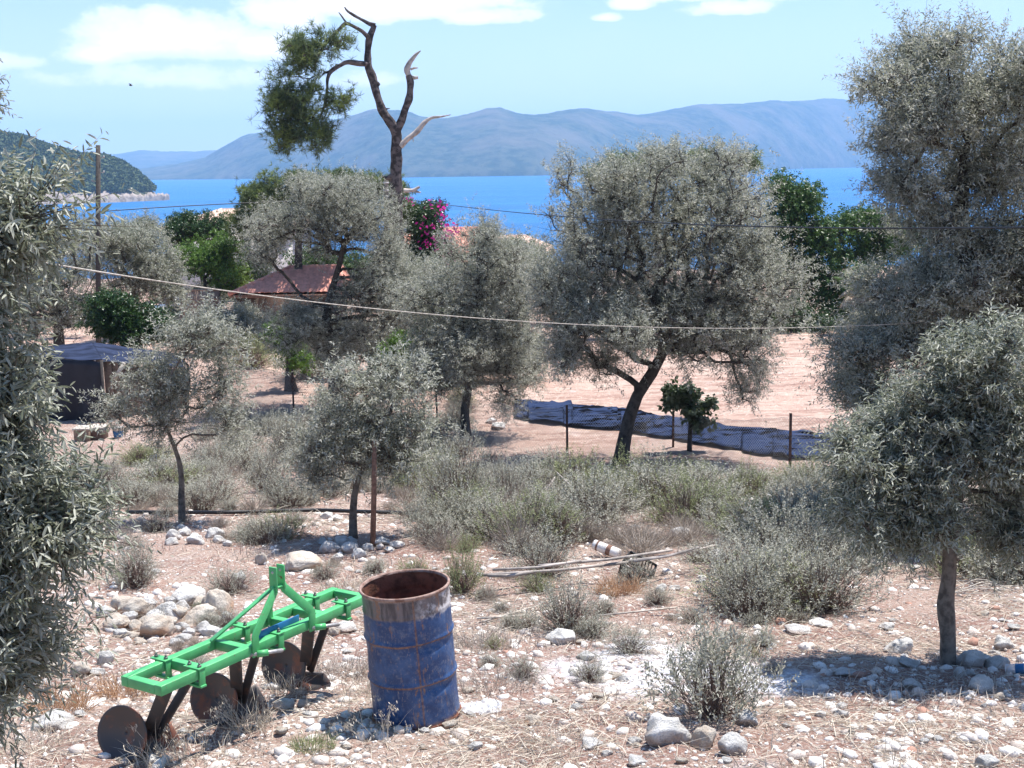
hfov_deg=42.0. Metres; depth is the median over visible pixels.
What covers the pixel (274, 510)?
water pipe
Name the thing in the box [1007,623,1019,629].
rock
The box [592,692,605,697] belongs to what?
rock
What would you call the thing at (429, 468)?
shrub
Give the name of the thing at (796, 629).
rock
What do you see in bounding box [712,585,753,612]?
shrub
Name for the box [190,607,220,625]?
shrub
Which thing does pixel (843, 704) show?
rock
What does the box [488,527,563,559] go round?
shrub
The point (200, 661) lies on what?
shrub
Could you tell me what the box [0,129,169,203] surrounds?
headland
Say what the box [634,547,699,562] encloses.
long pole
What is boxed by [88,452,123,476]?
shrub
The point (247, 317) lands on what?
olive tree
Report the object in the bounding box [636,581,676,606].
shrub
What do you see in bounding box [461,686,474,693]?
rock
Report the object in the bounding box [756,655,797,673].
shrub
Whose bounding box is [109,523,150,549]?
shrub
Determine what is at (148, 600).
rock
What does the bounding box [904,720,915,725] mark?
rock
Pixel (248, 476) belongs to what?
shrub
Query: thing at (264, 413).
shrub
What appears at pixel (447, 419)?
shrub
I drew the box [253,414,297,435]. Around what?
shrub
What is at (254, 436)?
shrub
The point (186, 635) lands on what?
rock
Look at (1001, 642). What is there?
rock
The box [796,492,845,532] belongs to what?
shrub
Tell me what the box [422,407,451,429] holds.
shrub
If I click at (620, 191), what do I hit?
olive tree
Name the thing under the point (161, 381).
young olive tree
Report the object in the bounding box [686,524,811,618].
shrub
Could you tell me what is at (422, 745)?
rock
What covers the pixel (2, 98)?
olive tree
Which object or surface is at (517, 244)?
shrub
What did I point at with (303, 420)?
shrub
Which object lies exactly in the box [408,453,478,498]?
shrub
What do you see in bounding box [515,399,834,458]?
shade net strip
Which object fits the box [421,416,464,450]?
shrub
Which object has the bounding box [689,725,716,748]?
rock
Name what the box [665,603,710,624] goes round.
shrub
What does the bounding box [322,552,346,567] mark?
shrub
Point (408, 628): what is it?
oil drum
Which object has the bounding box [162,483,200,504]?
shrub
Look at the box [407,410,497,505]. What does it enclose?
shrub
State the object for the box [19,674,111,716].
grass tuft
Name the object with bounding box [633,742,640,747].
rock
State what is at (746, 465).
shrub
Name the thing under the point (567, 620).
shrub
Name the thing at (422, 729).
rock
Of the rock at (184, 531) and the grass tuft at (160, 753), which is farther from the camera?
the rock at (184, 531)
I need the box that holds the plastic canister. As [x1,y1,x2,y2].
[592,540,621,556]
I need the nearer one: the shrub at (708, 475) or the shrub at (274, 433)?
the shrub at (708, 475)
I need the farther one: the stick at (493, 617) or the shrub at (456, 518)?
the shrub at (456, 518)
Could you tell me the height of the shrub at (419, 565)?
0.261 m
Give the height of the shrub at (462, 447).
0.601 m
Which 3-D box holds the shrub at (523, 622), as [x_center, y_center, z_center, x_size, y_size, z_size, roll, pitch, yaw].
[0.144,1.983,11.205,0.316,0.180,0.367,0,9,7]
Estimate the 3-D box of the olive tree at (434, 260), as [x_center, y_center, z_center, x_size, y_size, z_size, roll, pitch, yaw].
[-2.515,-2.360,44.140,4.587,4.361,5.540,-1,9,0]
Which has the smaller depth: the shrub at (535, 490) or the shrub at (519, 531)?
the shrub at (519, 531)
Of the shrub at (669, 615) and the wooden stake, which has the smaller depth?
the shrub at (669, 615)
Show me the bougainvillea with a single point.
(424, 223)
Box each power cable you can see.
[107,200,302,211]
[397,198,1023,228]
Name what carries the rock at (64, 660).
on the ground at (786, 398)
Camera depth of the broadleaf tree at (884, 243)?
60.01 m
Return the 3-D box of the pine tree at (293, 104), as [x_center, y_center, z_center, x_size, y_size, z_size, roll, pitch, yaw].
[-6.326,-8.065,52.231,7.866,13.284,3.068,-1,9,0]
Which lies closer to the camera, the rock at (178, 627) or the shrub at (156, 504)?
the rock at (178, 627)
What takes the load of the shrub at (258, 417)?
on the ground at (786, 398)
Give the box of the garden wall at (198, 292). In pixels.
[178,288,221,331]
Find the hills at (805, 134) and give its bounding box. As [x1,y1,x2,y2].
[139,98,1015,179]
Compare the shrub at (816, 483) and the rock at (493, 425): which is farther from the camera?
the rock at (493, 425)
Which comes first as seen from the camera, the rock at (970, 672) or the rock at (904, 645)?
the rock at (970, 672)
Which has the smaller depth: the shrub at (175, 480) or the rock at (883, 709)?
the rock at (883, 709)
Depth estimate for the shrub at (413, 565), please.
13.42 m
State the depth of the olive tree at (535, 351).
41.12 m
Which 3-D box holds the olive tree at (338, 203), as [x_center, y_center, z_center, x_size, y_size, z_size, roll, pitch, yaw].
[-4.662,-2.666,36.001,5.616,6.948,6.462,-1,9,0]
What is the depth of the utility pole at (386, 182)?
50.39 m
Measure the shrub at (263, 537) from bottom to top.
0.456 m
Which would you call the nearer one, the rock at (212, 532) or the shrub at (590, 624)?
the shrub at (590, 624)
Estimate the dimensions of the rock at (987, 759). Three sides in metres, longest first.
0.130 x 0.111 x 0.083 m
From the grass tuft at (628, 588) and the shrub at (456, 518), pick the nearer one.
the grass tuft at (628, 588)
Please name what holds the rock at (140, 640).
on the ground at (786, 398)
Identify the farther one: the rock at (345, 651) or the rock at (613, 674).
the rock at (345, 651)
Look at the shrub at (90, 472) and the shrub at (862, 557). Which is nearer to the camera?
the shrub at (862, 557)
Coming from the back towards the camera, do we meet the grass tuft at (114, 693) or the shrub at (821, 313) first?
the shrub at (821, 313)
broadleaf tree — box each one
[68,286,183,365]
[154,207,234,288]
[746,166,880,318]
[828,199,931,319]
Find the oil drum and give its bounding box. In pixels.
[359,569,461,730]
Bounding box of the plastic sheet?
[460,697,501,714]
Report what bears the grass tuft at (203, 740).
on the ground at (786, 398)
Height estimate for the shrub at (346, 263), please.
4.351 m
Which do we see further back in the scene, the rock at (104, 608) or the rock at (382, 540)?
the rock at (382, 540)
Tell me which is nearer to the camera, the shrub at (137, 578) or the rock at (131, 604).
the rock at (131, 604)
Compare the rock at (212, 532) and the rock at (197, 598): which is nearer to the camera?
the rock at (197, 598)
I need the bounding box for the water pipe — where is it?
[126,508,407,514]
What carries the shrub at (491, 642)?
on the ground at (786, 398)
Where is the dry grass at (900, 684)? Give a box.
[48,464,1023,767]
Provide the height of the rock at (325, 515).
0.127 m
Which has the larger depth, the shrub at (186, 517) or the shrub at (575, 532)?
the shrub at (186, 517)
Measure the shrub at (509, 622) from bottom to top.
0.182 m
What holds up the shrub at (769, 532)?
on the ground at (786, 398)
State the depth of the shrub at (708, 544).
14.31 m
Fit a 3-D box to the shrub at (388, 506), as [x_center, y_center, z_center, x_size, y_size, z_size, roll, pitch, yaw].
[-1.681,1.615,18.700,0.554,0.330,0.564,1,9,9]
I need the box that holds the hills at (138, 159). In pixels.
[111,150,215,168]
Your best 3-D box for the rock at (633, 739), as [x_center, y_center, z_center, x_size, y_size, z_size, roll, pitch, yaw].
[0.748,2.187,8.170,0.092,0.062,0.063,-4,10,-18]
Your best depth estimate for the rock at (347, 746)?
8.11 m
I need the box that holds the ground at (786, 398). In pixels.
[0,266,1023,767]
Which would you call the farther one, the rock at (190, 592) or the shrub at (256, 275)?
the shrub at (256, 275)
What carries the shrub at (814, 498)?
on the ground at (786, 398)
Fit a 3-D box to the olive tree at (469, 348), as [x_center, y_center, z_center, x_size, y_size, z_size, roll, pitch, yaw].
[-0.857,-1.570,31.253,4.331,5.860,5.578,-1,9,0]
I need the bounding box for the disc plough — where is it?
[97,564,362,761]
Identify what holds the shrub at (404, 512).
on the ground at (786, 398)
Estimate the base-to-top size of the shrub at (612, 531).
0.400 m
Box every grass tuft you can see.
[0,710,87,763]
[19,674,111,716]
[77,659,163,702]
[110,720,203,767]
[143,721,270,767]
[203,688,291,737]
[258,665,313,698]
[280,727,340,754]
[314,571,376,591]
[314,645,368,682]
[329,690,413,749]
[339,667,371,697]
[453,621,524,652]
[457,659,544,700]
[518,721,607,758]
[580,571,649,597]
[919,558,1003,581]
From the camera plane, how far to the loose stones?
9.03 m
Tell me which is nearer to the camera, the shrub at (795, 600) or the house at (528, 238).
the shrub at (795, 600)
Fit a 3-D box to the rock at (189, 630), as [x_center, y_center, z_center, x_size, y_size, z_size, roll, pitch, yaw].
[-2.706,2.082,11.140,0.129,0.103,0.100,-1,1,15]
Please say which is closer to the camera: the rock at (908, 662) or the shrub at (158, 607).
the rock at (908, 662)
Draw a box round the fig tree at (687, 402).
[657,376,719,451]
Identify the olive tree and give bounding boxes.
[0,58,21,712]
[0,127,173,767]
[2,209,130,347]
[27,200,107,337]
[71,289,298,521]
[81,209,199,348]
[121,204,172,292]
[168,277,231,322]
[186,295,288,352]
[229,157,441,407]
[255,305,404,381]
[271,324,463,538]
[378,248,488,332]
[382,191,560,436]
[397,312,552,384]
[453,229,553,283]
[481,233,561,332]
[512,127,829,465]
[525,222,766,321]
[787,280,1023,666]
[795,0,1023,504]
[833,299,1012,335]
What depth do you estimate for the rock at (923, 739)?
7.99 m
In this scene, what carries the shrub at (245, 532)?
on the ground at (786, 398)
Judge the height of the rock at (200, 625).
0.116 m
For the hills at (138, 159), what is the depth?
7984.21 m
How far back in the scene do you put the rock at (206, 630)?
11.09 m
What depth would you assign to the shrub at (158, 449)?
29.23 m
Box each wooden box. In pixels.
[72,425,93,440]
[91,424,107,439]
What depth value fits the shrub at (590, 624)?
10.83 m
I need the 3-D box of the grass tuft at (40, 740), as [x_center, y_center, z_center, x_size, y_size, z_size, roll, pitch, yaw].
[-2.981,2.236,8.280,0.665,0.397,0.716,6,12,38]
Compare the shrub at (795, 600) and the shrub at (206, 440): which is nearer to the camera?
the shrub at (795, 600)
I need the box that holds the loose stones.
[0,467,1023,767]
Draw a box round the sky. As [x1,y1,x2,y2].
[0,0,1023,153]
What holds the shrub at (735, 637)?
on the ground at (786, 398)
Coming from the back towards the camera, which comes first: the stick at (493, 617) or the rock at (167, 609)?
the rock at (167, 609)
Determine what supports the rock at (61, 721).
on the ground at (786, 398)
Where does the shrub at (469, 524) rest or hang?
on the ground at (786, 398)
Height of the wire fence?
2.304 m
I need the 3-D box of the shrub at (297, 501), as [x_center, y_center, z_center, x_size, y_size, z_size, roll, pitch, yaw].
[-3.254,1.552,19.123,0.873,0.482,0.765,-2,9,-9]
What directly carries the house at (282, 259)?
on the ground at (786, 398)
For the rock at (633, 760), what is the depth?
7.79 m
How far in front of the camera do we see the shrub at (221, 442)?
29.27 m
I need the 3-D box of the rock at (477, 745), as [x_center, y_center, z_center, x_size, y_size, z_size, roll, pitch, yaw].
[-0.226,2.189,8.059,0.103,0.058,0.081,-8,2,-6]
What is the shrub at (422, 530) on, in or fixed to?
on the ground at (786, 398)
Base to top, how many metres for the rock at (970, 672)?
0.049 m
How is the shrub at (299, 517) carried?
on the ground at (786, 398)
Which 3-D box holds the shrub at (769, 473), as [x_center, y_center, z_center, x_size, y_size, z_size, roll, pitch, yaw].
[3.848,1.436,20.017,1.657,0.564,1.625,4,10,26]
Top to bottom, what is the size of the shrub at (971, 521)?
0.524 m
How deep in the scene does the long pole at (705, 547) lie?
13.38 m
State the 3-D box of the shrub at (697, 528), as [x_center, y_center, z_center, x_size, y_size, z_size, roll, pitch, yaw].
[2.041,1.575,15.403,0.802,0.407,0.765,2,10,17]
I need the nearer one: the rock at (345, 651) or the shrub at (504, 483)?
the rock at (345, 651)
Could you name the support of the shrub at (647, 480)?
on the ground at (786, 398)
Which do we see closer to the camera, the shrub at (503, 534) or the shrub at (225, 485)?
the shrub at (503, 534)
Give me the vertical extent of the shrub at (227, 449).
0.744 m
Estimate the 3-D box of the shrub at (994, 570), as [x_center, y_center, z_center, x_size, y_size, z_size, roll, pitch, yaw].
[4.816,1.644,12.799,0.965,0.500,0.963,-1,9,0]
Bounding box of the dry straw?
[0,472,1023,767]
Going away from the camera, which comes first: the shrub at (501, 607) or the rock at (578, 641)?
the rock at (578, 641)
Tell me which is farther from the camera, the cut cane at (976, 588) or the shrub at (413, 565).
the shrub at (413, 565)
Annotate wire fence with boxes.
[142,356,862,466]
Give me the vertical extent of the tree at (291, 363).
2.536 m
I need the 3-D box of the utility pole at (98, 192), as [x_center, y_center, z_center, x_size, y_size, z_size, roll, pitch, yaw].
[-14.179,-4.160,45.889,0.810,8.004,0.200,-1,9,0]
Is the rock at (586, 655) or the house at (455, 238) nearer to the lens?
the rock at (586, 655)
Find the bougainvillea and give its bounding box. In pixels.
[403,195,460,268]
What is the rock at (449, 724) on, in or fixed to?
on the ground at (786, 398)
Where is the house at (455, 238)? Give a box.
[383,226,477,310]
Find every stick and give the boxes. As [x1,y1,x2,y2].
[477,614,523,618]
[482,605,537,622]
[597,606,677,616]
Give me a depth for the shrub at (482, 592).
12.29 m
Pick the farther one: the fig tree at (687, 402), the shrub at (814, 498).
the fig tree at (687, 402)
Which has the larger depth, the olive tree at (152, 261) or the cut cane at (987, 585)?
the olive tree at (152, 261)
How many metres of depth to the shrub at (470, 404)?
35.60 m
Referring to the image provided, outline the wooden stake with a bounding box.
[370,441,376,546]
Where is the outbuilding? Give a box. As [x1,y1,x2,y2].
[228,264,348,319]
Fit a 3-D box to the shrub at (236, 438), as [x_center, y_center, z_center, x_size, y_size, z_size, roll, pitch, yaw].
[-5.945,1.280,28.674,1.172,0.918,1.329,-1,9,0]
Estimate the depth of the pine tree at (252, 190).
56.78 m
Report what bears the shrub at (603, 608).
on the ground at (786, 398)
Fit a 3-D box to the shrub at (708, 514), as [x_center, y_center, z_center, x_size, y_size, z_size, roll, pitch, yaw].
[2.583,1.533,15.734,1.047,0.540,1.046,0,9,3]
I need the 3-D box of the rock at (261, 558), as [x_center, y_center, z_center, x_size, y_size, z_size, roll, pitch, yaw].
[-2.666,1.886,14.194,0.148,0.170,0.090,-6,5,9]
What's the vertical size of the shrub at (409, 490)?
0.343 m
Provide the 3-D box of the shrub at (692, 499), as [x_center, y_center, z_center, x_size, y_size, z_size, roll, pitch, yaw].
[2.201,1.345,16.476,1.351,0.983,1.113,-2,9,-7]
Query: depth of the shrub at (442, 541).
14.56 m
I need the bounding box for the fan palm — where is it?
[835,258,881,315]
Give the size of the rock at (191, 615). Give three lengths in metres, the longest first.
0.382 x 0.275 x 0.214 m
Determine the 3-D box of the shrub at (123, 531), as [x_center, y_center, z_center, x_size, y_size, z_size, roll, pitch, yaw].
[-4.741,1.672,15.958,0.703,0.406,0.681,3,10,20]
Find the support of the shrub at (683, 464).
on the ground at (786, 398)
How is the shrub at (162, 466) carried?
on the ground at (786, 398)
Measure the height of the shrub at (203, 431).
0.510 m
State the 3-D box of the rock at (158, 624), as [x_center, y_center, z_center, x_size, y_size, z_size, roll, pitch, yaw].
[-2.954,2.046,11.119,0.239,0.259,0.239,2,10,20]
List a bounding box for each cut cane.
[955,585,1017,589]
[955,587,1003,593]
[956,578,990,587]
[956,581,1004,591]
[957,593,1000,593]
[960,579,1012,590]
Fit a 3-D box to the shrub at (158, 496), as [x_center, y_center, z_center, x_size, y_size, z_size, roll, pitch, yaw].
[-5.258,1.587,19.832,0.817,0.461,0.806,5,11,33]
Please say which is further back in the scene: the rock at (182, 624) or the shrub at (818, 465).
the shrub at (818, 465)
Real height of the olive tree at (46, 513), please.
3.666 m
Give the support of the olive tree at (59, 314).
on the ground at (786, 398)
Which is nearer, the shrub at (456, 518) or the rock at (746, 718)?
the rock at (746, 718)
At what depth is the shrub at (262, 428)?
32.53 m
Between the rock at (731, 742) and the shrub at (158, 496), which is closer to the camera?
the rock at (731, 742)
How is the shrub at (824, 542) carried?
on the ground at (786, 398)
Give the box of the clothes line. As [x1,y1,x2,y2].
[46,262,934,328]
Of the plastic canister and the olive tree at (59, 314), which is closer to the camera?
the plastic canister
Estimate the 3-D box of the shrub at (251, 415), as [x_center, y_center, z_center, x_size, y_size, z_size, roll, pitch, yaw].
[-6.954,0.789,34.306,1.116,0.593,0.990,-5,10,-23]
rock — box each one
[33,678,52,688]
[33,723,41,729]
[38,708,74,731]
[48,654,66,669]
[64,682,74,688]
[70,661,91,676]
[74,709,86,716]
[89,668,105,675]
[96,606,112,616]
[97,650,114,664]
[103,613,129,630]
[110,595,132,613]
[113,628,127,637]
[122,597,152,617]
[122,611,137,619]
[127,631,140,639]
[128,619,141,630]
[133,637,146,644]
[139,613,175,637]
[143,597,156,607]
[146,609,164,615]
[146,754,159,764]
[155,601,181,620]
[163,596,176,603]
[164,537,179,545]
[164,615,177,624]
[166,529,181,539]
[169,638,183,645]
[171,584,205,605]
[172,605,187,617]
[173,633,191,641]
[175,622,189,631]
[175,625,180,632]
[176,600,189,610]
[179,527,191,535]
[180,603,216,625]
[181,627,195,635]
[186,533,204,544]
[187,732,198,737]
[192,595,203,607]
[193,620,208,631]
[197,624,218,636]
[201,588,233,616]
[205,527,223,537]
[212,535,225,543]
[213,628,228,635]
[222,540,231,546]
[232,572,245,582]
[255,553,267,564]
[273,698,294,709]
[275,726,288,734]
[283,550,322,571]
[297,699,309,708]
[302,711,311,716]
[317,537,326,543]
[318,541,340,553]
[320,512,332,518]
[327,627,339,635]
[331,514,342,520]
[331,553,343,559]
[334,535,348,545]
[336,620,357,632]
[340,541,358,553]
[341,744,351,749]
[342,649,351,653]
[348,536,357,543]
[351,548,366,558]
[361,543,373,550]
[375,536,389,544]
[384,546,394,552]
[389,541,404,547]
[419,727,429,732]
[419,743,427,749]
[442,720,458,728]
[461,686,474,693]
[466,711,475,716]
[466,741,482,749]
[486,418,495,423]
[492,422,505,428]
[524,714,542,725]
[544,628,575,644]
[548,695,559,701]
[570,703,583,709]
[575,639,585,644]
[577,650,593,660]
[582,737,603,749]
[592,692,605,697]
[601,750,612,756]
[610,672,621,679]
[616,675,629,681]
[626,736,642,745]
[628,754,647,766]
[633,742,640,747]
[644,712,691,746]
[647,689,660,695]
[654,583,666,591]
[670,585,680,590]
[671,527,688,535]
[675,757,688,763]
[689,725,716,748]
[717,731,747,755]
[721,756,732,763]
[736,708,757,725]
[784,623,810,634]
[808,617,832,627]
[815,710,825,716]
[833,710,848,716]
[834,667,855,675]
[835,702,846,708]
[878,622,894,629]
[881,706,889,710]
[883,637,912,653]
[898,656,918,668]
[898,698,906,702]
[902,677,922,688]
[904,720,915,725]
[919,738,928,742]
[932,735,943,741]
[953,666,966,677]
[956,649,990,666]
[966,669,975,675]
[968,674,994,693]
[975,754,999,767]
[976,610,988,615]
[984,655,1010,668]
[988,650,1000,654]
[993,635,1015,649]
[993,692,1004,700]
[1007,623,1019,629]
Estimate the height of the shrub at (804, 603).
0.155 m
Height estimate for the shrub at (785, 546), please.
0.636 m
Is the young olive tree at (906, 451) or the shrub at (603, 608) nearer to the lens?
the young olive tree at (906, 451)
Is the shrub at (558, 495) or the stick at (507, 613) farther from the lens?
the shrub at (558, 495)
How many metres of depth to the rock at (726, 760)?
7.80 m
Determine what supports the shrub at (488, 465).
on the ground at (786, 398)
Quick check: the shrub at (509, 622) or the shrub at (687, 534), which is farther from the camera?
the shrub at (687, 534)
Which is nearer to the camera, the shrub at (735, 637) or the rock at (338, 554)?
the shrub at (735, 637)
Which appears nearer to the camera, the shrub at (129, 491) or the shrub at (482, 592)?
the shrub at (482, 592)
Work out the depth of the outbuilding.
56.61 m
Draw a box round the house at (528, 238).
[504,234,550,295]
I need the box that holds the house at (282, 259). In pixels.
[163,208,310,302]
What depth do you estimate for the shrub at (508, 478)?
18.33 m
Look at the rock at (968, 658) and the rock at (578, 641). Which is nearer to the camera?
the rock at (968, 658)
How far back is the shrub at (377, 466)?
24.71 m
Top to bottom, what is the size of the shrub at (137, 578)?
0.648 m
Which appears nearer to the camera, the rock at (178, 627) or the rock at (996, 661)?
the rock at (996, 661)
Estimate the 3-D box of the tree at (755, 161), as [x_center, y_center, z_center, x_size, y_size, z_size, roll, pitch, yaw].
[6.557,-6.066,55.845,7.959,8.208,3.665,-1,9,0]
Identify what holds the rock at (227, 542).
on the ground at (786, 398)
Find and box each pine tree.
[220,161,370,268]
[247,7,450,322]
[356,167,419,304]
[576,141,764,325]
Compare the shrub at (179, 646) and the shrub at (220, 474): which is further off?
the shrub at (220, 474)
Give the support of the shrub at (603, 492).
on the ground at (786, 398)
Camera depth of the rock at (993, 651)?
10.11 m
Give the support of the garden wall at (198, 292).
on the ground at (786, 398)
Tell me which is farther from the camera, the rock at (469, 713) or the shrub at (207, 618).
the shrub at (207, 618)
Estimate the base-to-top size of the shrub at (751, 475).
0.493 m
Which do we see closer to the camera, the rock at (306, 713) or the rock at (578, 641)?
the rock at (306, 713)
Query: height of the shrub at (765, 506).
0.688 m
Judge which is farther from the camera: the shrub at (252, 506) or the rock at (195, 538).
the shrub at (252, 506)
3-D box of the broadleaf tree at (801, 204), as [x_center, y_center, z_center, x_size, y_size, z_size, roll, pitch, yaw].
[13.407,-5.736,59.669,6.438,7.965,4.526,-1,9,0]
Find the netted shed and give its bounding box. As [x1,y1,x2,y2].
[14,342,188,421]
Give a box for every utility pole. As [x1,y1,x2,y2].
[92,145,104,361]
[383,180,388,312]
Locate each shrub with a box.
[55,437,115,505]
[80,446,139,491]
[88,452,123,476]
[101,522,141,539]
[102,459,128,471]
[103,471,163,509]
[104,437,172,467]
[105,532,160,592]
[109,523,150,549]
[113,439,166,467]
[116,446,205,484]
[118,594,205,620]
[122,452,174,480]
[123,462,209,487]
[123,479,158,497]
[124,440,180,458]
[128,507,185,532]
[129,495,153,509]
[133,478,172,506]
[145,475,197,507]
[147,474,173,495]
[147,480,177,497]
[154,501,177,517]
[161,634,194,651]
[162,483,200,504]
[163,474,239,509]
[167,228,254,296]
[168,468,257,504]
[169,509,195,523]
[171,485,200,504]
[176,433,245,474]
[178,427,227,459]
[180,420,226,440]
[181,632,209,646]
[182,449,234,477]
[185,457,232,482]
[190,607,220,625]
[191,254,273,306]
[191,655,210,663]
[192,451,244,490]
[200,475,230,501]
[200,562,265,597]
[201,513,237,527]
[202,433,248,453]
[209,398,247,417]
[209,439,250,461]
[210,424,276,449]
[210,525,235,539]
[211,424,263,454]
[211,605,242,628]
[213,496,242,509]
[216,422,255,434]
[217,437,271,471]
[223,333,281,369]
[224,458,248,478]
[224,519,268,543]
[227,406,255,423]
[227,477,281,515]
[228,508,299,546]
[228,513,271,542]
[237,440,292,495]
[237,468,258,483]
[243,405,293,433]
[248,418,279,436]
[251,465,311,507]
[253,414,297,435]
[257,403,307,458]
[257,476,312,508]
[257,504,322,539]
[258,403,290,417]
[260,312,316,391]
[268,409,305,421]
[274,240,377,284]
[274,402,320,429]
[276,443,331,471]
[280,506,307,524]
[284,424,347,463]
[284,483,321,506]
[294,486,321,507]
[295,470,366,498]
[298,402,321,423]
[306,560,343,582]
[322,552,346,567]
[338,465,381,485]
[339,452,387,474]
[341,471,370,493]
[348,448,400,475]
[358,480,370,492]
[359,556,387,574]
[368,476,396,493]
[369,481,407,496]
[376,309,444,394]
[378,493,409,510]
[386,455,436,491]
[387,481,422,506]
[388,482,410,497]
[390,493,437,521]
[395,552,433,569]
[397,508,474,546]
[398,441,471,482]
[398,484,417,497]
[400,471,484,528]
[400,496,482,537]
[403,516,482,553]
[404,557,436,569]
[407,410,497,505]
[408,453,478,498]
[411,480,460,505]
[412,504,478,532]
[419,443,460,461]
[420,423,452,450]
[420,467,499,489]
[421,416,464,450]
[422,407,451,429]
[427,476,508,509]
[430,410,473,429]
[431,432,482,458]
[431,482,520,532]
[437,497,532,544]
[439,534,487,595]
[442,383,477,403]
[442,395,456,407]
[442,396,475,426]
[450,390,481,412]
[455,493,521,544]
[457,533,484,551]
[464,233,555,310]
[466,446,505,468]
[469,473,588,543]
[470,442,548,507]
[472,484,523,513]
[473,464,511,484]
[474,579,500,600]
[474,588,503,602]
[475,442,510,461]
[477,649,503,668]
[479,461,538,511]
[479,484,553,556]
[483,457,513,476]
[483,512,543,547]
[483,633,507,649]
[485,599,514,613]
[486,474,532,498]
[488,452,570,492]
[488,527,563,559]
[489,446,566,485]
[495,517,584,579]
[496,651,546,681]
[498,609,522,629]
[499,481,617,550]
[512,477,563,514]
[514,442,575,485]
[514,569,559,594]
[514,609,546,629]
[520,467,567,500]
[521,559,620,636]
[524,473,588,520]
[533,442,612,486]
[533,453,640,528]
[534,482,658,525]
[551,474,640,510]
[553,465,626,505]
[560,646,612,685]
[565,506,605,542]
[567,459,656,513]
[567,500,622,546]
[569,612,619,640]
[572,514,619,546]
[584,518,700,561]
[585,515,632,545]
[585,596,622,616]
[590,436,671,491]
[596,620,663,655]
[600,517,655,547]
[604,438,715,509]
[605,474,652,509]
[607,553,659,585]
[608,513,681,544]
[610,511,656,544]
[629,498,685,524]
[632,590,800,728]
[634,452,737,525]
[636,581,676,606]
[642,518,697,546]
[655,501,702,529]
[656,505,715,538]
[658,514,727,545]
[660,453,753,503]
[661,475,760,513]
[662,612,679,621]
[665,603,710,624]
[667,452,709,474]
[667,459,748,497]
[668,480,743,516]
[672,537,717,565]
[674,462,727,481]
[679,541,840,616]
[680,529,775,578]
[681,293,850,333]
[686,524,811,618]
[689,493,772,535]
[691,524,738,551]
[692,541,800,628]
[703,482,797,543]
[704,506,779,544]
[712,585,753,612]
[714,452,781,498]
[718,481,826,565]
[720,624,748,644]
[725,453,765,475]
[726,460,787,496]
[726,464,772,489]
[730,466,772,488]
[733,511,830,542]
[734,485,819,535]
[736,528,836,586]
[736,610,771,626]
[739,532,904,618]
[739,625,788,648]
[742,491,795,509]
[744,554,813,607]
[744,644,762,657]
[749,473,823,532]
[749,474,811,503]
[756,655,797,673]
[766,455,827,494]
[769,447,831,486]
[770,458,829,488]
[770,479,838,530]
[771,493,859,574]
[775,605,812,622]
[778,496,823,520]
[781,516,873,570]
[782,473,837,501]
[789,468,839,500]
[794,456,840,482]
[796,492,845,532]
[799,494,833,536]
[799,525,905,579]
[800,596,817,609]
[909,524,986,581]
[956,550,1023,584]
[957,538,1023,590]
[961,496,983,536]
[965,549,1023,584]
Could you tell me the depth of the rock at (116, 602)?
11.87 m
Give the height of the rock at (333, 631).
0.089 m
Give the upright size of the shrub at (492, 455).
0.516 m
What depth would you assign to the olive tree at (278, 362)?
42.63 m
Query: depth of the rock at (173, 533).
15.78 m
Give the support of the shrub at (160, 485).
on the ground at (786, 398)
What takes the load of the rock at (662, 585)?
on the ground at (786, 398)
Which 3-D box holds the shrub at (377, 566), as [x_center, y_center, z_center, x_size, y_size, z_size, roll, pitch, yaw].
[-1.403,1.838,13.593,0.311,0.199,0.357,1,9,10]
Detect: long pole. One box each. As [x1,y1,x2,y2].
[482,561,630,576]
[488,570,532,577]
[492,560,581,570]
[538,549,672,565]
[629,544,715,561]
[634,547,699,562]
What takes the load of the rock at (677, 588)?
on the ground at (786, 398)
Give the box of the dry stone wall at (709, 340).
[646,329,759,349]
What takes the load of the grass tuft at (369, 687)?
on the ground at (786, 398)
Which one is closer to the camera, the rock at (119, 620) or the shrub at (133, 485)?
the rock at (119, 620)
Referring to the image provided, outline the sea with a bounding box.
[38,166,1023,278]
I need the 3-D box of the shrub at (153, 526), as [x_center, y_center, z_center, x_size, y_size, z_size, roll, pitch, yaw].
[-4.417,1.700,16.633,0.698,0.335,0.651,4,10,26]
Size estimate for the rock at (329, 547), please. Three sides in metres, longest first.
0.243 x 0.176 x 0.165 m
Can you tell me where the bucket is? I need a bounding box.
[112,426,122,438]
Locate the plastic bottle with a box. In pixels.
[1005,663,1023,673]
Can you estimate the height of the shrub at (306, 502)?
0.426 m
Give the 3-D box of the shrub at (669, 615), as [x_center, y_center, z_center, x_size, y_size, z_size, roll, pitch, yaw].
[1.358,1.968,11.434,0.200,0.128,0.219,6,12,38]
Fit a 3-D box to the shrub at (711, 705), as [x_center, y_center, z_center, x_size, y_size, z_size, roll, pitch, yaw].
[1.297,1.768,8.505,0.843,0.858,0.804,8,13,44]
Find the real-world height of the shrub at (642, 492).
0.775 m
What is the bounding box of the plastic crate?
[618,551,656,577]
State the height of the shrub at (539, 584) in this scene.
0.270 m
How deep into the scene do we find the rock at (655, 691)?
9.03 m

